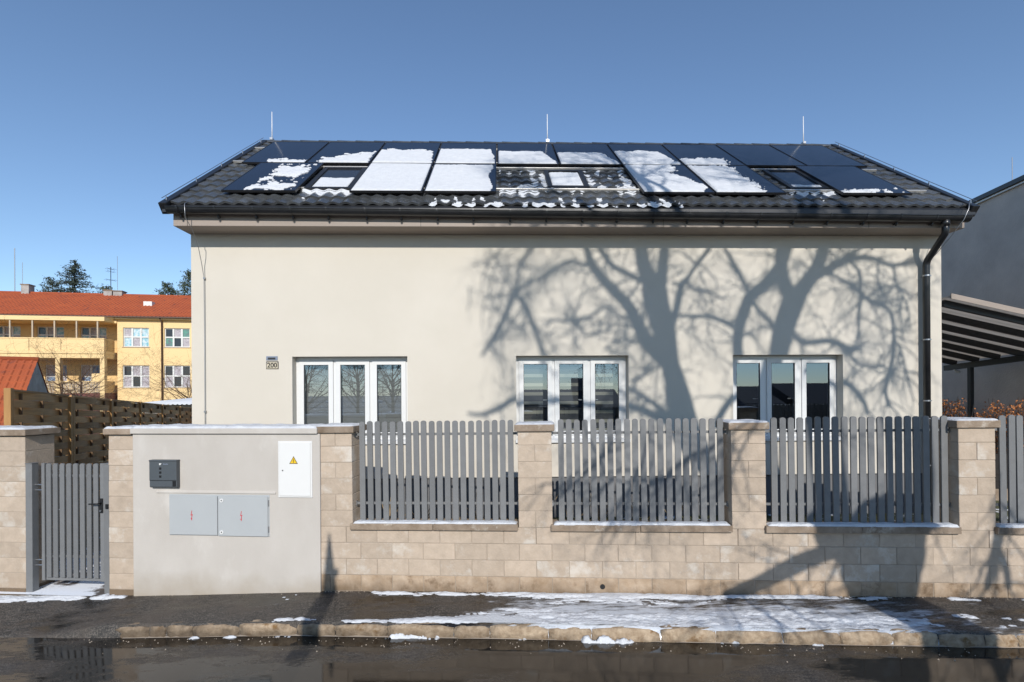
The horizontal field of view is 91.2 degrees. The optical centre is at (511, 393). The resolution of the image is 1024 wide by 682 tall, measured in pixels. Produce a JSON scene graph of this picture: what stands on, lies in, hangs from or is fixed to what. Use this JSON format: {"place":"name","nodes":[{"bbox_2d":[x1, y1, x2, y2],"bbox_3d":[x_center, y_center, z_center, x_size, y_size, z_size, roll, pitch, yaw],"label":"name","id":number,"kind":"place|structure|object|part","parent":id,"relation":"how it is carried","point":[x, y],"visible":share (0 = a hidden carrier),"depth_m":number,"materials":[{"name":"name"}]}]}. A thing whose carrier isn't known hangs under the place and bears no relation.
{"place":"outdoors","nodes":[
{"label":"outdoors","id":0,"kind":"place"},
{"bbox_2d":[0,550,114,596],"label":"path","id":1,"kind":"structure","parent":0,"point":[75,588],"depth_m":6.70,"materials":[{"name":"white snow"}]},
{"bbox_2d":[0,248,191,434],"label":"yellow building","id":2,"kind":"structure","parent":0,"point":[131,316],"depth_m":43.71,"materials":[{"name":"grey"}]},
{"bbox_2d":[0,326,20,336],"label":"window","id":3,"kind":"structure","parent":2,"relation":"in","point":[15,330],"depth_m":43.13,"materials":[{"name":"grey glass"}]},
{"bbox_2d":[38,327,63,337],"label":"window","id":4,"kind":"structure","parent":2,"relation":"in","point":[41,330],"depth_m":43.64,"materials":[{"name":"grey glass"}]},
{"bbox_2d":[46,365,66,380],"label":"window","id":5,"kind":"structure","parent":2,"relation":"in","point":[48,367],"depth_m":43.68,"materials":[{"name":"grey glass"}]},
{"bbox_2d":[81,365,99,384],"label":"window","id":6,"kind":"structure","parent":2,"relation":"in","point":[97,366],"depth_m":44.13,"materials":[{"name":"grey glass"}]},
{"bbox_2d":[81,327,105,337],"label":"window","id":7,"kind":"structure","parent":2,"relation":"in","point":[88,332],"depth_m":44.18,"materials":[{"name":"grey glass"}]},
{"bbox_2d":[122,365,149,387],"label":"window","id":8,"kind":"structure","parent":2,"relation":"in","point":[126,370],"depth_m":43.67,"materials":[{"name":"grey"}]},
{"bbox_2d":[124,328,149,347],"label":"window","id":9,"kind":"structure","parent":2,"relation":"in","point":[133,337],"depth_m":43.68,"materials":[{"name":"grey glass"}]},
{"bbox_2d":[163,366,189,387],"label":"window","id":10,"kind":"structure","parent":2,"relation":"in","point":[179,371],"depth_m":44.21,"materials":[{"name":"grey"}]},
{"bbox_2d":[163,328,190,347],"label":"window","id":11,"kind":"structure","parent":2,"relation":"in","point":[179,337],"depth_m":44.21,"materials":[{"name":"grey"}]},
{"bbox_2d":[0,636,1023,681],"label":"road","id":12,"kind":"structure","parent":0,"point":[255,659],"depth_m":4.83,"materials":[{"name":"grey asphalt"}]},
{"bbox_2d":[84,591,1016,661],"bbox_3d":[0.716,2.515,5.449,11.301,0.402,1.202,0,0,4],"label":"grit","id":13,"kind":"object","parent":12,"relation":"on","point":[608,645],"visible":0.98,"depth_m":5.33,"materials":[{"name":"beige gravel"}]},
{"bbox_2d":[116,619,1023,647],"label":"kerb","id":14,"kind":"structure","parent":12,"relation":"on","point":[693,634],"depth_m":5.21,"materials":[{"name":"beige concrete"}]},
{"bbox_2d":[0,591,1023,645],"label":"pavement","id":15,"kind":"structure","parent":0,"point":[87,617],"depth_m":5.70,"materials":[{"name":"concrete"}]},
{"bbox_2d":[25,462,38,595],"bbox_3d":[-6.338,1.884,6.630,0.099,1.949,0.096,0,0,4],"label":"gate post","id":16,"kind":"object","parent":15,"relation":"on","point":[32,529],"visible":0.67,"depth_m":6.59,"materials":[{"name":"grey metal"}]},
{"bbox_2d":[35,463,103,581],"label":"garden gate","id":17,"kind":"structure","parent":16,"relation":"attached to","point":[62,475],"depth_m":6.58,"materials":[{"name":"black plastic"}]},
{"bbox_2d":[103,463,109,593],"bbox_3d":[-5.269,1.877,6.553,0.082,1.949,0.087,0,0,4],"label":"gate post","id":18,"kind":"object","parent":15,"relation":"on","point":[106,536],"visible":0.6,"depth_m":6.52,"materials":[{"name":"grey metal"}]},
{"bbox_2d":[0,591,1023,645],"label":"pavement snow","id":19,"kind":"structure","parent":15,"relation":"on","point":[778,620],"depth_m":5.42,"materials":[{"name":"white snow"}]},
{"bbox_2d":[0,0,1023,294],"label":"sky","id":20,"kind":"structure","parent":0,"point":[108,108],"materials":[{"name":"blue"}]},
{"bbox_2d":[57,445,1007,560],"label":"yard","id":21,"kind":"structure","parent":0,"point":[769,515],"depth_m":8.23,"materials":[{"name":"grey plant"}]},
{"bbox_2d":[0,356,56,456],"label":"outbuilding","id":22,"kind":"structure","parent":21,"relation":"on","point":[20,373],"depth_m":21.31,"materials":[{"name":"orange tile"}]},
{"bbox_2d":[0,427,60,595],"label":"block end wall","id":23,"kind":"structure","parent":21,"relation":"on","point":[19,449],"depth_m":6.61,"materials":[{"name":"beige"}]},
{"bbox_2d":[1,315,176,453],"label":"bare shrub","id":24,"kind":"object","parent":21,"relation":"on","point":[62,389],"visible":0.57,"depth_m":25.05,"materials":[{"name":"brown plant"}]},
{"bbox_2d":[16,311,163,429],"bbox_3d":[-24.448,-0.610,28.029,9.957,7.883,8.489,0,0,-43],"label":"bare shrub","id":25,"kind":"object","parent":21,"relation":"on","point":[46,361],"visible":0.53,"depth_m":27.22,"materials":[{"name":"brown plant"}]},
{"bbox_2d":[4,388,191,552],"bbox_3d":[-9.003,1.560,12.120,0.086,3.265,10.809,0,0,-21],"label":"woven fence","id":26,"kind":"object","parent":21,"relation":"on","point":[71,440],"visible":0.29,"depth_m":9.18,"materials":[{"name":"brown wood"}]},
{"bbox_2d":[103,429,133,594],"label":"gate pillar","id":27,"kind":"structure","parent":21,"relation":"on","point":[121,561],"depth_m":6.49,"materials":[{"name":"beige"}]},
{"bbox_2d":[144,398,191,413],"bbox_3d":[-10.711,1.525,19.716,5.000,2.918,5.100,0,0,-2],"label":"lean to shed","id":28,"kind":"object","parent":21,"relation":"on","point":[185,402],"visible":0.15,"depth_m":17.93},
{"bbox_2d":[130,428,321,595],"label":"plastered wall","id":29,"kind":"structure","parent":21,"relation":"on","point":[285,557],"depth_m":6.35,"materials":[{"name":"grey paint"}]},
{"bbox_2d":[149,459,179,487],"bbox_3d":[-4.413,1.012,6.373,0.370,0.353,0.073,0,0,4],"label":"mailbox","id":30,"kind":"object","parent":29,"relation":"attached to","point":[164,473],"visible":1,"depth_m":6.34,"materials":[{"name":"paint"}]},
{"bbox_2d":[169,494,269,536],"bbox_3d":[-3.707,1.534,6.343,1.330,0.523,0.043,0,0,4],"label":"meter cabinet","id":31,"kind":"object","parent":29,"relation":"attached to","point":[217,515],"visible":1,"depth_m":6.33,"materials":[{"name":"grey paint"}]},
{"bbox_3d":[-4.039,1.539,6.363,0.640,0.493,0.020,0,0,4],"label":"door","id":32,"kind":"part","parent":31,"relation":"part of","materials":[{"name":"grey paint"}]},
{"bbox_3d":[-3.379,1.539,6.310,0.664,0.501,0.027,0,0,4],"label":"door","id":33,"kind":"part","parent":31,"relation":"part of","materials":[{"name":"grey paint"}]},
{"bbox_2d":[278,441,312,497],"bbox_3d":[-2.709,0.942,6.269,0.440,0.705,0.036,0,0,4],"label":"fuse cabinet","id":34,"kind":"object","parent":29,"relation":"attached to","point":[295,473],"visible":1,"depth_m":6.26,"materials":[{"name":"white plastic"}]},
{"bbox_3d":[-2.709,0.939,6.260,0.402,0.670,0.010,0,0,4],"label":"door","id":35,"kind":"part","parent":34,"relation":"part of","materials":[{"name":"white plastic"}]},
{"bbox_2d":[158,137,979,518],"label":"house","id":36,"kind":"structure","parent":21,"relation":"on","point":[380,307],"depth_m":8.27,"materials":[{"name":"beige paint"}]},
{"bbox_2d":[266,356,277,359],"bbox_3d":[-3.893,-0.579,8.134,0.184,0.068,0.012,0,0,-2],"label":"street name plate","id":37,"kind":"object","parent":36,"relation":"attached to","point":[271,357],"visible":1,"depth_m":8.13,"materials":[{"name":"blue"}]},
{"bbox_2d":[266,361,278,368],"bbox_3d":[-3.885,-0.467,8.132,0.196,0.124,0.016,0,0,-2],"label":"house number plate","id":38,"kind":"object","parent":36,"relation":"attached to","point":[272,364],"visible":1,"depth_m":8.13,"materials":[{"name":"white plastic"}]},
{"bbox_2d":[296,357,407,443],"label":"window","id":39,"kind":"structure","parent":36,"relation":"in","point":[328,389],"depth_m":8.43,"materials":[{"name":"white plastic"}]},
{"bbox_2d":[233,160,559,164],"bbox_3d":[0.770,-4.452,9.697,12.140,0.040,0.045,0,38,-2],"label":"mounting rail","id":40,"kind":"object","parent":36,"relation":"attached to","point":[237,161],"visible":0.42,"depth_m":9.53,"materials":[{"name":"metal"}]},
{"bbox_2d":[242,141,328,163],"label":"solar panel","id":41,"kind":"object","parent":40,"relation":"attached to","point":[308,151],"visible":0.83,"depth_m":9.96,"materials":[{"name":"black"}]},
{"bbox_2d":[306,142,384,164],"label":"solar panel","id":42,"kind":"object","parent":40,"relation":"attached to","point":[331,149],"visible":0.83,"depth_m":10.12,"materials":[{"name":"black"}]},
{"bbox_2d":[371,142,440,163],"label":"solar panel","id":43,"kind":"object","parent":40,"relation":"attached to","point":[434,147],"visible":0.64,"depth_m":10.44,"materials":[{"name":"black"}]},
{"bbox_2d":[434,143,495,163],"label":"solar panel","id":44,"kind":"object","parent":40,"relation":"attached to","point":[491,146],"visible":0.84,"depth_m":10.47,"materials":[{"name":"black"}]},
{"bbox_2d":[497,143,558,165],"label":"solar panel","id":45,"kind":"object","parent":40,"relation":"attached to","point":[547,149],"visible":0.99,"depth_m":10.36,"materials":[{"name":"black"}]},
{"bbox_2d":[552,143,621,165],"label":"solar panel","id":46,"kind":"object","parent":40,"relation":"attached to","point":[595,148],"visible":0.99,"depth_m":10.36,"materials":[{"name":"black"}]},
{"bbox_2d":[607,144,683,165],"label":"solar panel","id":47,"kind":"object","parent":40,"relation":"attached to","point":[659,148],"visible":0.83,"depth_m":10.49,"materials":[{"name":"black"}]},
{"bbox_2d":[662,144,744,164],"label":"solar panel","id":48,"kind":"object","parent":40,"relation":"attached to","point":[688,151],"visible":0.73,"depth_m":10.32,"materials":[{"name":"black"}]},
{"bbox_2d":[716,145,806,166],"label":"solar panel","id":49,"kind":"object","parent":40,"relation":"attached to","point":[758,155],"visible":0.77,"depth_m":10.12,"materials":[{"name":"black"}]},
{"bbox_2d":[770,145,866,167],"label":"solar panel","id":50,"kind":"object","parent":40,"relation":"attached to","point":[814,155],"visible":0.83,"depth_m":10.19,"materials":[{"name":"black"}]},
{"bbox_2d":[546,114,548,141],"bbox_3d":[0.786,-5.905,11.165,0.060,0.640,0.100,0,0,-2],"label":"lightning rod","id":51,"kind":"object","parent":36,"relation":"on","point":[547,139],"visible":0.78,"depth_m":11.16,"materials":[{"name":"white metal"}]},
{"bbox_2d":[244,148,896,207],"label":"roof snow","id":52,"kind":"structure","parent":36,"relation":"on","point":[395,169],"depth_m":8.86,"materials":[{"name":"white snow"}]},
{"bbox_2d":[516,356,630,442],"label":"window","id":53,"kind":"structure","parent":36,"relation":"in","point":[548,388],"depth_m":8.52,"materials":[{"name":"white plastic"}]},
{"bbox_2d":[321,166,876,171],"bbox_3d":[1.128,-4.232,9.423,11.640,0.040,0.045,0,38,-2],"label":"mounting rail","id":54,"kind":"object","parent":36,"relation":"attached to","point":[589,168],"visible":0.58,"depth_m":9.40,"materials":[{"name":"metal"}]},
{"bbox_2d":[221,162,323,192],"bbox_3d":[-4.054,-3.753,8.653,1.163,0.036,1.712,0,38,-2],"label":"solar panel","id":55,"kind":"object","parent":54,"relation":"attached to","point":[253,175],"visible":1,"depth_m":8.50,"materials":[{"name":"black"}]},
{"bbox_2d":[299,187,926,192],"bbox_3d":[1.190,-3.416,8.387,11.700,0.040,0.045,0,38,-2],"label":"mounting rail","id":56,"kind":"object","parent":36,"relation":"attached to","point":[636,189],"visible":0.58,"depth_m":8.38,"materials":[{"name":"metal"}]},
{"bbox_2d":[349,163,432,192],"bbox_3d":[-2.040,-3.765,8.706,1.163,0.036,1.712,0,38,-2],"label":"solar panel","id":57,"kind":"object","parent":56,"relation":"attached to","point":[386,191],"visible":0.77,"depth_m":8.04,"materials":[{"name":"black"}]},
{"bbox_2d":[424,163,495,193],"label":"solar panel","id":58,"kind":"object","parent":56,"relation":"attached to","point":[492,175],"visible":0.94,"depth_m":8.37,"materials":[{"name":"black"}]},
{"bbox_2d":[623,165,714,194],"bbox_3d":[2.699,-3.794,8.830,1.163,0.036,1.712,0,38,-2],"label":"solar panel","id":59,"kind":"object","parent":56,"relation":"attached to","point":[684,171],"visible":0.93,"depth_m":8.75,"materials":[{"name":"black"}]},
{"bbox_2d":[685,165,786,194],"bbox_3d":[3.883,-3.801,8.861,1.163,0.036,1.712,0,38,-2],"label":"solar panel","id":60,"kind":"object","parent":56,"relation":"attached to","point":[771,188],"visible":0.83,"depth_m":8.60,"materials":[{"name":"black"}]},
{"bbox_2d":[794,166,912,194],"bbox_3d":[5.987,-3.813,8.916,1.163,0.036,1.712,0,38,-2],"label":"solar panel","id":61,"kind":"object","parent":56,"relation":"attached to","point":[838,179],"visible":1,"depth_m":8.84,"materials":[{"name":"black"}]},
{"bbox_2d":[733,355,840,440],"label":"window","id":62,"kind":"structure","parent":36,"relation":"in","point":[765,388],"depth_m":9.76,"materials":[{"name":"white plastic"}]},
{"bbox_2d":[801,116,805,143],"bbox_3d":[6.571,-5.939,11.317,0.060,0.640,0.100,0,0,-2],"label":"lightning rod","id":63,"kind":"object","parent":36,"relation":"on","point":[803,142],"visible":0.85,"depth_m":11.31,"materials":[{"name":"white metal"}]},
{"bbox_2d":[316,419,1023,597],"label":"block fence wall","id":64,"kind":"structure","parent":21,"relation":"on","point":[977,552],"depth_m":5.94,"materials":[{"name":"beige"}]},
{"bbox_2d":[355,420,518,520],"bbox_3d":[-0.951,0.960,6.304,2.092,1.257,0.060,-1,0,4],"label":"picket panel","id":65,"kind":"object","parent":64,"relation":"on","point":[455,433],"visible":0.88,"depth_m":6.28,"materials":[{"name":"metal"}]},
{"bbox_2d":[0,417,1023,527],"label":"coping","id":66,"kind":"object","parent":64,"relation":"on","point":[725,523],"depth_m":6.06,"materials":[{"name":"white concrete"}]},
{"bbox_2d":[551,418,727,521],"bbox_3d":[1.542,0.925,6.114,2.125,1.257,0.060,-1,0,4],"label":"picket panel","id":67,"kind":"object","parent":64,"relation":"on","point":[686,503],"visible":0.91,"depth_m":6.08,"materials":[{"name":"metal"}]},
{"bbox_2d":[765,416,950,522],"bbox_3d":[4.038,0.890,5.923,2.140,1.257,0.060,-1,0,4],"label":"picket panel","id":68,"kind":"object","parent":64,"relation":"on","point":[880,504],"visible":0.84,"depth_m":5.89,"materials":[{"name":"metal"}]},
{"bbox_2d":[995,415,1023,522],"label":"picket panel","id":69,"kind":"object","parent":64,"relation":"on","point":[1014,429],"visible":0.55,"depth_m":5.76,"materials":[{"name":"metal"}]},
{"bbox_2d":[941,157,1023,453],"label":"neighbour building","id":70,"kind":"structure","parent":21,"relation":"on","point":[982,254],"depth_m":11.30,"materials":[{"name":"grey paint"}]},
{"bbox_2d":[941,293,1023,416],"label":"carport","id":71,"kind":"object","parent":21,"relation":"on","point":[974,330],"visible":0.54,"depth_m":9.63,"materials":[{"name":"black metal"}]},
{"bbox_2d":[942,397,1023,453],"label":"beech hedge","id":72,"kind":"object","parent":21,"relation":"on","point":[991,411],"visible":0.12,"depth_m":10.82,"materials":[{"name":"brown plant"}]},
{"bbox_2d":[995,454,1007,500],"bbox_3d":[8.860,1.604,9.660,2.900,0.965,0.630,0,0,-2],"label":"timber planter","id":73,"kind":"object","parent":21,"relation":"on","point":[996,480],"depth_m":9.36,"materials":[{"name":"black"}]},
{"bbox_2d":[589,493,607,519],"bbox_3d":[1.268,1.737,7.254,0.345,0.614,0.418,0,0,-2],"label":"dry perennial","id":74,"kind":"object","parent":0,"point":[598,510],"visible":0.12,"depth_m":7.30,"materials":[{"name":"brown plant"}]},
{"bbox_2d":[390,509,1007,521],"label":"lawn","id":75,"kind":"structure","parent":0,"point":[804,516],"depth_m":8.06,"materials":[{"name":"green plant"}]},
{"label":"ground","id":76,"kind":"structure","parent":0,"visible":0},
{"bbox_2d":[40,275,67,291],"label":"pine tree","id":77,"kind":"object","parent":76,"relation":"on","point":[49,280],"visible":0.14,"depth_m":68.26,"materials":[{"name":"green plant"}]},
{"bbox_2d":[36,259,98,292],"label":"spruce tree","id":78,"kind":"object","parent":76,"relation":"on","point":[73,282],"visible":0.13,"depth_m":68.38,"materials":[{"name":"green plant"}]},
{"bbox_2d":[97,284,112,292],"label":"pine tree","id":79,"kind":"object","parent":76,"relation":"on","point":[106,287],"visible":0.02,"depth_m":68.56,"materials":[{"name":"green plant"}]},
{"bbox_2d":[112,326,191,400],"bbox_3d":[-15.736,-0.332,24.634,6.678,7.298,6.466,0,0,-2],"label":"bare shrub","id":80,"kind":"object","parent":76,"relation":"on","point":[181,393],"visible":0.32,"depth_m":23.98,"materials":[{"name":"brown plant"}]},
{"bbox_2d":[152,281,179,294],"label":"pine tree","id":81,"kind":"object","parent":76,"relation":"on","point":[165,288],"visible":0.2,"depth_m":68.65,"materials":[{"name":"green plant"}]},
{"bbox_2d":[169,268,190,294],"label":"pine tree","id":82,"kind":"object","parent":76,"relation":"on","point":[187,283],"visible":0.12,"depth_m":68.16,"materials":[{"name":"green plant"}]}
]}

